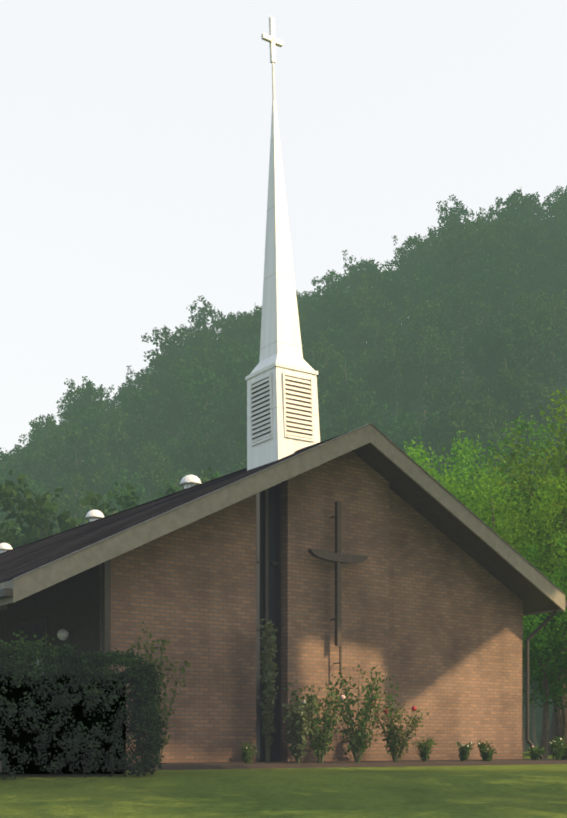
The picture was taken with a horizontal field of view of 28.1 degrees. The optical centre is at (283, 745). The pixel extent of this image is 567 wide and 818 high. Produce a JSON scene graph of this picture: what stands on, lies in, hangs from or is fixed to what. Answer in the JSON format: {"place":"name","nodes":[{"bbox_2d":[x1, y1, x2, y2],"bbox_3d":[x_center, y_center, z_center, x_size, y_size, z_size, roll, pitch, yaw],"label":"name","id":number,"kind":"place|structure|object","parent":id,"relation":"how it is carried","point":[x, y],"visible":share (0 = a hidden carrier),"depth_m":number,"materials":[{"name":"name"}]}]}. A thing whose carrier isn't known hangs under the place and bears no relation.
{"place":"outdoors","nodes":[
{"label":"outdoors","id":0,"kind":"place"},
{"bbox_2d":[0,275,566,817],"bbox_3d":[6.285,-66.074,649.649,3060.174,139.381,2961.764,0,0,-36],"label":"ground","id":1,"kind":"structure","parent":0,"point":[506,791],"depth_m":15.15,"materials":[{"name":"green plant"}]},
{"bbox_2d":[0,472,50,529],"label":"hill tree","id":2,"kind":"object","parent":1,"relation":"on","point":[40,490],"visible":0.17,"depth_m":190.10,"materials":[{"name":"green plant"}]},
{"bbox_2d":[0,631,55,673],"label":"shrub","id":3,"kind":"object","parent":1,"relation":"on","point":[27,641],"visible":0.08,"depth_m":19.00,"materials":[{"name":"green plant"}]},
{"bbox_2d":[0,447,56,520],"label":"hill tree","id":4,"kind":"object","parent":1,"relation":"on","point":[29,463],"visible":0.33,"depth_m":223.26,"materials":[{"name":"green plant"}]},
{"bbox_2d":[24,417,68,478],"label":"hill tree","id":5,"kind":"object","parent":1,"relation":"on","point":[41,441],"visible":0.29,"depth_m":255.03,"materials":[{"name":"green plant"}]},
{"bbox_2d":[0,469,112,548],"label":"hill tree","id":6,"kind":"object","parent":1,"relation":"on","point":[31,517],"visible":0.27,"depth_m":93.02,"materials":[{"name":"green plant"}]},
{"bbox_2d":[37,416,93,492],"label":"hill tree","id":7,"kind":"object","parent":1,"relation":"on","point":[61,454],"visible":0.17,"depth_m":228.89,"materials":[{"name":"green plant"}]},
{"bbox_2d":[48,472,89,530],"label":"hill tree","id":8,"kind":"object","parent":1,"relation":"on","point":[76,501],"visible":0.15,"depth_m":189.60,"materials":[{"name":"green plant"}]},
{"bbox_2d":[44,422,104,501],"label":"hill tree","id":9,"kind":"object","parent":1,"relation":"on","point":[72,465],"visible":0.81,"depth_m":213.87,"materials":[{"name":"green plant"}]},
{"bbox_2d":[51,471,111,531],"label":"hill tree","id":10,"kind":"object","parent":1,"relation":"on","point":[75,511],"visible":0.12,"depth_m":176.46,"materials":[{"name":"green plant"}]},
{"bbox_2d":[0,641,168,778],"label":"hedge","id":11,"kind":"object","parent":1,"relation":"on","point":[61,720],"visible":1,"depth_m":16.41,"materials":[{"name":"green plant"}]},
{"bbox_2d":[63,383,107,435],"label":"hill tree","id":12,"kind":"object","parent":1,"relation":"on","point":[76,393],"visible":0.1,"depth_m":269.21,"materials":[{"name":"green plant"}]},
{"bbox_2d":[62,378,110,481],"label":"hill tree","id":13,"kind":"object","parent":1,"relation":"on","point":[78,402],"visible":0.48,"depth_m":259.61,"materials":[{"name":"green plant"}]},
{"bbox_2d":[62,402,116,480],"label":"hill tree","id":14,"kind":"object","parent":1,"relation":"on","point":[92,424],"visible":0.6,"depth_m":235.40,"materials":[{"name":"green plant"}]},
{"bbox_2d":[89,469,125,494],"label":"hill tree","id":15,"kind":"object","parent":1,"relation":"on","point":[114,478],"visible":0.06,"depth_m":206.63,"materials":[{"name":"green plant"}]},
{"bbox_2d":[88,468,149,512],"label":"hill tree","id":16,"kind":"object","parent":1,"relation":"on","point":[113,488],"visible":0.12,"depth_m":190.40,"materials":[{"name":"green plant"}]},
{"bbox_2d":[102,479,148,512],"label":"hill tree","id":17,"kind":"object","parent":1,"relation":"on","point":[140,492],"visible":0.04,"depth_m":182.57,"materials":[{"name":"green plant"}]},
{"bbox_2d":[109,365,144,413],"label":"hill tree","id":18,"kind":"object","parent":1,"relation":"on","point":[128,390],"visible":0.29,"depth_m":279.71,"materials":[{"name":"green plant"}]},
{"bbox_2d":[107,480,179,511],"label":"hill tree","id":19,"kind":"object","parent":1,"relation":"on","point":[126,503],"visible":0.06,"depth_m":94.03,"materials":[{"name":"green plant"}]},
{"bbox_2d":[120,442,177,501],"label":"hill tree","id":20,"kind":"object","parent":1,"relation":"on","point":[143,478],"visible":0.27,"depth_m":200.99,"materials":[{"name":"green plant"}]},
{"bbox_2d":[138,437,180,478],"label":"hill tree","id":21,"kind":"object","parent":1,"relation":"on","point":[168,451],"visible":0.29,"depth_m":213.98,"materials":[{"name":"green plant"}]},
{"bbox_2d":[140,354,181,448],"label":"hill tree","id":22,"kind":"object","parent":1,"relation":"on","point":[156,379],"visible":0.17,"depth_m":252.10,"materials":[{"name":"green plant"}]},
{"bbox_2d":[135,324,188,390],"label":"hill tree","id":23,"kind":"object","parent":1,"relation":"on","point":[173,354],"visible":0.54,"depth_m":270.91,"materials":[{"name":"green plant"}]},
{"bbox_2d":[147,466,181,500],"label":"hill tree","id":24,"kind":"object","parent":1,"relation":"on","point":[159,481],"visible":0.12,"depth_m":181.86,"materials":[{"name":"green plant"}]},
{"bbox_2d":[167,420,210,474],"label":"hill tree","id":25,"kind":"object","parent":1,"relation":"on","point":[189,448],"visible":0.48,"depth_m":207.93,"materials":[{"name":"green plant"}]},
{"bbox_2d":[157,343,234,462],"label":"hill tree","id":26,"kind":"object","parent":1,"relation":"on","point":[179,379],"visible":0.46,"depth_m":232.06,"materials":[{"name":"green plant"}]},
{"bbox_2d":[173,333,226,437],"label":"hill tree","id":27,"kind":"object","parent":1,"relation":"on","point":[207,359],"visible":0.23,"depth_m":244.84,"materials":[{"name":"green plant"}]},
{"bbox_2d":[186,295,220,345],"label":"hill tree","id":28,"kind":"object","parent":1,"relation":"on","point":[201,321],"visible":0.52,"depth_m":303.39,"materials":[{"name":"green plant"}]},
{"bbox_2d":[181,436,229,479],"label":"hill tree","id":29,"kind":"object","parent":1,"relation":"on","point":[206,458],"visible":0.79,"depth_m":200.75,"materials":[{"name":"green plant"}]},
{"bbox_2d":[182,326,229,367],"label":"hill tree","id":30,"kind":"object","parent":1,"relation":"on","point":[196,340],"visible":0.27,"depth_m":271.41,"materials":[{"name":"green plant"}]},
{"bbox_2d":[204,337,240,426],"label":"hill tree","id":31,"kind":"object","parent":1,"relation":"on","point":[227,341],"visible":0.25,"depth_m":254.44,"materials":[{"name":"green plant"}]},
{"bbox_2d":[208,341,251,455],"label":"hill tree","id":32,"kind":"object","parent":1,"relation":"on","point":[225,373],"visible":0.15,"depth_m":235.61,"materials":[{"name":"green plant"}]},
{"bbox_2d":[214,310,253,357],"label":"hill tree","id":33,"kind":"object","parent":1,"relation":"on","point":[222,323],"visible":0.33,"depth_m":279.41,"materials":[{"name":"green plant"}]},
{"bbox_2d":[224,395,246,436],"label":"hill tree","id":34,"kind":"object","parent":1,"relation":"on","point":[242,413],"visible":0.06,"depth_m":214.85,"materials":[{"name":"green plant"}]},
{"bbox_2d":[225,434,246,473],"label":"hill tree","id":35,"kind":"object","parent":1,"relation":"on","point":[235,463],"visible":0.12,"depth_m":190.94,"materials":[{"name":"green plant"}]},
{"bbox_2d":[220,344,259,422],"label":"hill tree","id":36,"kind":"object","parent":1,"relation":"on","point":[239,383],"visible":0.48,"depth_m":227.24,"materials":[{"name":"green plant"}]},
{"bbox_2d":[235,418,246,446],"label":"hill tree","id":37,"kind":"object","parent":1,"relation":"on","point":[242,427],"visible":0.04,"depth_m":201.40,"materials":[{"name":"green plant"}]},
{"bbox_2d":[224,306,261,351],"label":"hill tree","id":38,"kind":"object","parent":1,"relation":"on","point":[252,328],"visible":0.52,"depth_m":268.24,"materials":[{"name":"green plant"}]},
{"bbox_2d":[238,334,260,376],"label":"hill tree","id":39,"kind":"object","parent":1,"relation":"on","point":[256,343],"visible":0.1,"depth_m":254.46,"materials":[{"name":"green plant"}]},
{"bbox_2d":[298,288,320,334],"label":"hill tree","id":40,"kind":"object","parent":1,"relation":"on","point":[302,308],"visible":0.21,"depth_m":278.71,"materials":[{"name":"green plant"}]},
{"bbox_2d":[100,451,522,762],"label":"church walls","id":41,"kind":"structure","parent":1,"relation":"on","point":[432,618],"depth_m":23.30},
{"bbox_2d":[0,564,99,674],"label":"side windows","id":42,"kind":"structure","parent":41,"relation":"attached to","point":[72,603],"depth_m":21.95,"materials":[{"name":"grey"}]},
{"bbox_2d":[256,483,280,761],"bbox_3d":[-0.378,-2.489,22.688,0.660,5.810,0.240,0,0,-36],"label":"tall window","id":43,"kind":"structure","parent":41,"relation":"attached to","point":[268,554],"depth_m":22.77,"materials":[{"name":"grey"}]},
{"bbox_2d":[0,433,559,612],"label":"roof fascia","id":44,"kind":"structure","parent":41,"relation":"on","point":[20,560],"depth_m":25.08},
{"bbox_2d":[0,475,200,552],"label":"roof vents","id":45,"kind":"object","parent":44,"relation":"on","point":[187,481],"visible":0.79,"depth_m":32.85,"materials":[{"name":"white"}]},
{"bbox_2d":[245,16,319,469],"bbox_3d":[-0.005,-11.156,25.381,1.267,10.291,1.260,0,0,-36],"label":"steeple","id":46,"kind":"object","parent":44,"relation":"on","point":[282,406],"visible":1,"depth_m":25.13,"materials":[{"name":"white"}]},
{"bbox_2d":[0,424,564,615],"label":"roof fascia","id":47,"kind":"structure","parent":44,"relation":"attached to","point":[40,579],"depth_m":21.50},
{"bbox_2d":[12,423,564,594],"bbox_3d":[1.072,-4.627,22.549,13.610,3.833,0.145,0,0,-36],"label":"roof drip edge","id":48,"kind":"object","parent":44,"relation":"attached to","point":[275,465],"visible":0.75,"depth_m":21.87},
{"bbox_2d":[0,559,566,758],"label":"gutter downspout","id":49,"kind":"object","parent":41,"relation":"attached to","point":[106,605],"visible":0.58,"depth_m":20.30,"materials":[{"name":"brown metal"}]},
{"bbox_2d":[308,501,367,674],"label":"cross","id":50,"kind":"structure","parent":41,"relation":"attached to","point":[337,557],"depth_m":23.06,"materials":[{"name":"brown metal"}]},
{"bbox_2d":[298,313,329,351],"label":"hill tree","id":51,"kind":"object","parent":1,"relation":"on","point":[304,331],"visible":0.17,"depth_m":254.16,"materials":[{"name":"green plant"}]},
{"bbox_2d":[301,335,335,404],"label":"hill tree","id":52,"kind":"object","parent":1,"relation":"on","point":[306,356],"visible":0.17,"depth_m":228.25,"materials":[{"name":"green plant"}]},
{"bbox_2d":[300,288,340,346],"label":"hill tree","id":53,"kind":"object","parent":1,"relation":"on","point":[318,312],"visible":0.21,"depth_m":269.85,"materials":[{"name":"green plant"}]},
{"bbox_2d":[318,388,332,438],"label":"hill tree","id":54,"kind":"object","parent":1,"relation":"on","point":[323,397],"visible":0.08,"depth_m":199.58,"materials":[{"name":"green plant"}]},
{"bbox_2d":[311,269,350,343],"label":"hill tree","id":55,"kind":"object","parent":1,"relation":"on","point":[328,279],"visible":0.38,"depth_m":286.67,"materials":[{"name":"green plant"}]},
{"bbox_2d":[307,331,355,424],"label":"hill tree","id":56,"kind":"object","parent":1,"relation":"on","point":[324,370],"visible":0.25,"depth_m":221.90,"materials":[{"name":"green plant"}]},
{"bbox_2d":[126,759,566,769],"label":"planting bed","id":57,"kind":"object","parent":1,"relation":"on","point":[252,765],"visible":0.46,"depth_m":22.03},
{"bbox_2d":[131,621,190,764],"bbox_3d":[-2.170,-0.895,19.653,0.906,2.528,0.736,0,0,27],"label":"thin shrub","id":58,"kind":"object","parent":57,"relation":"on","point":[161,678],"visible":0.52,"depth_m":19.71,"materials":[{"name":"green plant"}]},
{"bbox_2d":[241,741,257,763],"bbox_3d":[-0.639,0.134,21.090,0.323,0.441,0.326,0,0,1],"label":"plant","id":59,"kind":"object","parent":57,"relation":"in","point":[246,753],"visible":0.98,"depth_m":21.06,"materials":[{"name":"green plant"}]},
{"bbox_2d":[258,619,278,762],"bbox_3d":[-0.295,-1.052,21.836,0.427,2.778,0.724,0,0,8],"label":"tall plant","id":60,"kind":"object","parent":57,"relation":"on","point":[268,665],"visible":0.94,"depth_m":21.79,"materials":[{"name":"green plant"}]},
{"bbox_2d":[282,694,318,762],"bbox_3d":[0.274,-0.332,21.583,0.712,1.339,0.704,0,0,-36],"label":"tall plant","id":61,"kind":"object","parent":57,"relation":"on","point":[298,728],"visible":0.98,"depth_m":21.47,"materials":[{"name":"green plant"}]},
{"bbox_2d":[285,676,359,762],"bbox_3d":[0.704,-0.507,22.060,1.357,1.694,1.186,0,0,-36],"label":"rose bush","id":62,"kind":"object","parent":57,"relation":"on","point":[319,743],"visible":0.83,"depth_m":21.86,"materials":[{"name":"green plant"}]},
{"bbox_2d":[316,665,398,762],"bbox_3d":[1.380,-0.618,22.290,1.714,1.917,1.083,0,0,16],"label":"rose bush","id":63,"kind":"object","parent":57,"relation":"on","point":[360,739],"visible":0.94,"depth_m":22.27,"materials":[{"name":"green plant"}]},
{"bbox_2d":[365,692,428,761],"bbox_3d":[2.255,-0.368,23.046,1.212,1.418,0.817,0,0,-17],"label":"red rose bush","id":64,"kind":"object","parent":57,"relation":"on","point":[395,738],"visible":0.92,"depth_m":22.97,"materials":[{"name":"green plant"}]},
{"bbox_2d":[412,734,437,760],"bbox_3d":[3.041,0.055,24.036,0.441,0.601,0.525,0,0,41],"label":"plant","id":65,"kind":"object","parent":57,"relation":"on","point":[425,750],"visible":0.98,"depth_m":23.95,"materials":[{"name":"green plant"}]},
{"bbox_2d":[456,742,473,760],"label":"plant","id":66,"kind":"object","parent":57,"relation":"in","point":[464,752],"visible":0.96,"depth_m":24.42,"materials":[{"name":"green plant"}]},
{"bbox_2d":[548,736,565,759],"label":"plant","id":67,"kind":"object","parent":57,"relation":"in","point":[556,748],"visible":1,"depth_m":26.00,"materials":[{"name":"green plant"}]},
{"bbox_2d":[317,366,375,435],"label":"hill tree","id":68,"kind":"object","parent":1,"relation":"on","point":[349,393],"visible":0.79,"depth_m":205.62,"materials":[{"name":"green plant"}]},
{"bbox_2d":[335,250,363,292],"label":"hill tree","id":69,"kind":"object","parent":1,"relation":"on","point":[346,265],"visible":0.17,"depth_m":305.72,"materials":[{"name":"green plant"}]},
{"bbox_2d":[320,395,383,441],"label":"hill tree","id":70,"kind":"object","parent":1,"relation":"on","point":[340,419],"visible":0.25,"depth_m":190.67,"materials":[{"name":"green plant"}]},
{"bbox_2d":[340,258,379,295],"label":"hill tree","id":71,"kind":"object","parent":1,"relation":"on","point":[361,266],"visible":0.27,"depth_m":294.07,"materials":[{"name":"green plant"}]},
{"bbox_2d":[328,269,407,353],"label":"hill tree","id":72,"kind":"object","parent":1,"relation":"on","point":[366,311],"visible":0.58,"depth_m":243.75,"materials":[{"name":"green plant"}]},
{"bbox_2d":[349,260,393,295],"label":"hill tree","id":73,"kind":"object","parent":1,"relation":"on","point":[370,268],"visible":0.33,"depth_m":287.82,"materials":[{"name":"green plant"}]},
{"bbox_2d":[363,267,416,348],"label":"hill tree","id":74,"kind":"object","parent":1,"relation":"on","point":[392,295],"visible":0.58,"depth_m":254.61,"materials":[{"name":"green plant"}]},
{"bbox_2d":[353,320,433,442],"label":"hill tree","id":75,"kind":"object","parent":1,"relation":"on","point":[401,369],"visible":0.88,"depth_m":213.17,"materials":[{"name":"green plant"}]},
{"bbox_2d":[383,235,415,285],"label":"hill tree","id":76,"kind":"object","parent":1,"relation":"on","point":[395,261],"visible":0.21,"depth_m":292.30,"materials":[{"name":"green plant"}]},
{"bbox_2d":[377,409,449,466],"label":"hill tree","id":77,"kind":"object","parent":1,"relation":"on","point":[407,428],"visible":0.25,"depth_m":176.74,"materials":[{"name":"green plant"}]},
{"bbox_2d":[391,236,439,297],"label":"hill tree","id":78,"kind":"object","parent":1,"relation":"on","point":[410,266],"visible":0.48,"depth_m":269.36,"materials":[{"name":"green plant"}]},
{"bbox_2d":[404,233,445,292],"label":"hill tree","id":79,"kind":"object","parent":1,"relation":"on","point":[432,246],"visible":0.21,"depth_m":279.63,"materials":[{"name":"green plant"}]},
{"bbox_2d":[412,382,475,457],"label":"hill tree","id":80,"kind":"object","parent":1,"relation":"on","point":[445,410],"visible":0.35,"depth_m":188.26,"materials":[{"name":"green plant"}]},
{"bbox_2d":[433,194,474,241],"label":"hill tree","id":81,"kind":"object","parent":1,"relation":"on","point":[456,208],"visible":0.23,"depth_m":305.02,"materials":[{"name":"green plant"}]},
{"bbox_2d":[436,208,476,245],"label":"hill tree","id":82,"kind":"object","parent":1,"relation":"on","point":[454,219],"visible":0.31,"depth_m":292.45,"materials":[{"name":"green plant"}]},
{"bbox_2d":[404,436,512,523],"bbox_3d":[8.246,-7.444,57.630,11.258,16.820,9.405,0,0,-24],"label":"tree","id":83,"kind":"object","parent":1,"relation":"on","point":[416,453],"visible":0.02,"depth_m":56.73,"materials":[{"name":"green plant"}]},
{"bbox_2d":[428,217,494,347],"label":"hill tree","id":84,"kind":"object","parent":1,"relation":"on","point":[454,275],"visible":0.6,"depth_m":244.30,"materials":[{"name":"green plant"}]},
{"bbox_2d":[431,402,496,463],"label":"hill tree","id":85,"kind":"object","parent":1,"relation":"on","point":[455,422],"visible":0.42,"depth_m":174.77,"materials":[{"name":"green plant"}]},
{"bbox_2d":[434,426,497,481],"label":"hill tree","id":86,"kind":"object","parent":1,"relation":"on","point":[438,447],"visible":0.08,"depth_m":168.18,"materials":[{"name":"green plant"}]},
{"bbox_2d":[446,226,492,304],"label":"hill tree","id":87,"kind":"object","parent":1,"relation":"on","point":[474,238],"visible":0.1,"depth_m":254.07,"materials":[{"name":"green plant"}]},
{"bbox_2d":[413,430,527,542],"bbox_3d":[9.207,-8.293,65.726,11.830,18.620,12.207,0,0,10],"label":"tree","id":88,"kind":"object","parent":1,"relation":"on","point":[463,451],"visible":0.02,"depth_m":62.80,"materials":[{"name":"green plant"}]},
{"bbox_2d":[439,439,515,505],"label":"hill tree","id":89,"kind":"object","parent":1,"relation":"on","point":[495,450],"depth_m":94.67,"materials":[{"name":"green plant"}]},
{"bbox_2d":[449,425,523,487],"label":"hill tree","id":90,"kind":"object","parent":1,"relation":"on","point":[489,433],"visible":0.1,"depth_m":162.51,"materials":[{"name":"green plant"}]},
{"bbox_2d":[420,463,566,678],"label":"tree","id":91,"kind":"object","parent":1,"relation":"on","point":[493,526],"visible":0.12,"depth_m":42.46,"materials":[{"name":"green plant"}]},
{"bbox_2d":[464,218,525,294],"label":"hill tree","id":92,"kind":"object","parent":1,"relation":"on","point":[500,259],"visible":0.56,"depth_m":243.64,"materials":[{"name":"green plant"}]},
{"bbox_2d":[432,412,566,751],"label":"tree","id":93,"kind":"object","parent":1,"relation":"on","point":[517,429],"visible":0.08,"depth_m":72.20,"materials":[{"name":"green plant"}]},
{"bbox_2d":[491,217,531,304],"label":"hill tree","id":94,"kind":"object","parent":1,"relation":"on","point":[511,226],"visible":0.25,"depth_m":258.85,"materials":[{"name":"green plant"}]},
{"bbox_2d":[490,209,537,296],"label":"hill tree","id":95,"kind":"object","parent":1,"relation":"on","point":[509,215],"visible":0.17,"depth_m":265.97,"materials":[{"name":"green plant"}]},
{"bbox_2d":[468,387,566,754],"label":"tree","id":96,"kind":"object","parent":1,"relation":"on","point":[526,476],"visible":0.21,"depth_m":51.38,"materials":[{"name":"green plant"}]},
{"bbox_2d":[495,192,539,228],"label":"hill tree","id":97,"kind":"object","parent":1,"relation":"on","point":[515,201],"visible":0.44,"depth_m":275.94,"materials":[{"name":"green plant"}]},
{"bbox_2d":[496,189,544,223],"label":"hill tree","id":98,"kind":"object","parent":1,"relation":"on","point":[538,212],"visible":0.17,"depth_m":288.03,"materials":[{"name":"green plant"}]},
{"bbox_2d":[491,437,556,483],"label":"hill tree","id":99,"kind":"object","parent":1,"relation":"on","point":[528,445],"visible":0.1,"depth_m":168.12,"materials":[{"name":"green plant"}]},
{"bbox_2d":[494,416,561,474],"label":"hill tree","id":100,"kind":"object","parent":1,"relation":"on","point":[513,426],"visible":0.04,"depth_m":176.59,"materials":[{"name":"green plant"}]},
{"bbox_2d":[495,468,566,745],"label":"tree","id":101,"kind":"object","parent":1,"relation":"on","point":[553,566],"visible":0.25,"depth_m":39.04,"materials":[{"name":"green plant"}]},
{"bbox_2d":[508,492,566,738],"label":"tree","id":102,"kind":"object","parent":1,"relation":"on","point":[558,720],"visible":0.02,"depth_m":44.77,"materials":[{"name":"green plant"}]},
{"bbox_2d":[524,665,550,747],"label":"hill tree","id":103,"kind":"object","parent":1,"relation":"on","point":[533,730],"depth_m":97.64,"materials":[{"name":"green plant"}]},
{"bbox_2d":[509,382,566,439],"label":"hill tree","id":104,"kind":"object","parent":1,"relation":"on","point":[534,409],"visible":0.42,"depth_m":188.41,"materials":[{"name":"green plant"}]},
{"bbox_2d":[519,533,566,757],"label":"tree","id":105,"kind":"object","parent":1,"relation":"on","point":[541,650],"visible":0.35,"depth_m":36.47,"materials":[{"name":"green plant"}]},
{"bbox_2d":[524,414,566,481],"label":"hill tree","id":106,"kind":"object","parent":1,"relation":"on","point":[551,422],"visible":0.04,"depth_m":170.46,"materials":[{"name":"green plant"}]},
{"bbox_2d":[536,390,566,491],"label":"tree","id":107,"kind":"object","parent":1,"relation":"on","point":[542,413],"visible":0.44,"depth_m":58.98,"materials":[{"name":"green plant"}]},
{"bbox_2d":[537,192,566,246],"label":"hill tree","id":108,"kind":"object","parent":1,"relation":"on","point":[561,216],"visible":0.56,"depth_m":277.94,"materials":[{"name":"green plant"}]},
{"bbox_2d":[0,0,566,454],"label":"sky","id":109,"kind":"structure","parent":0,"point":[135,135],"materials":[{"name":"white"}]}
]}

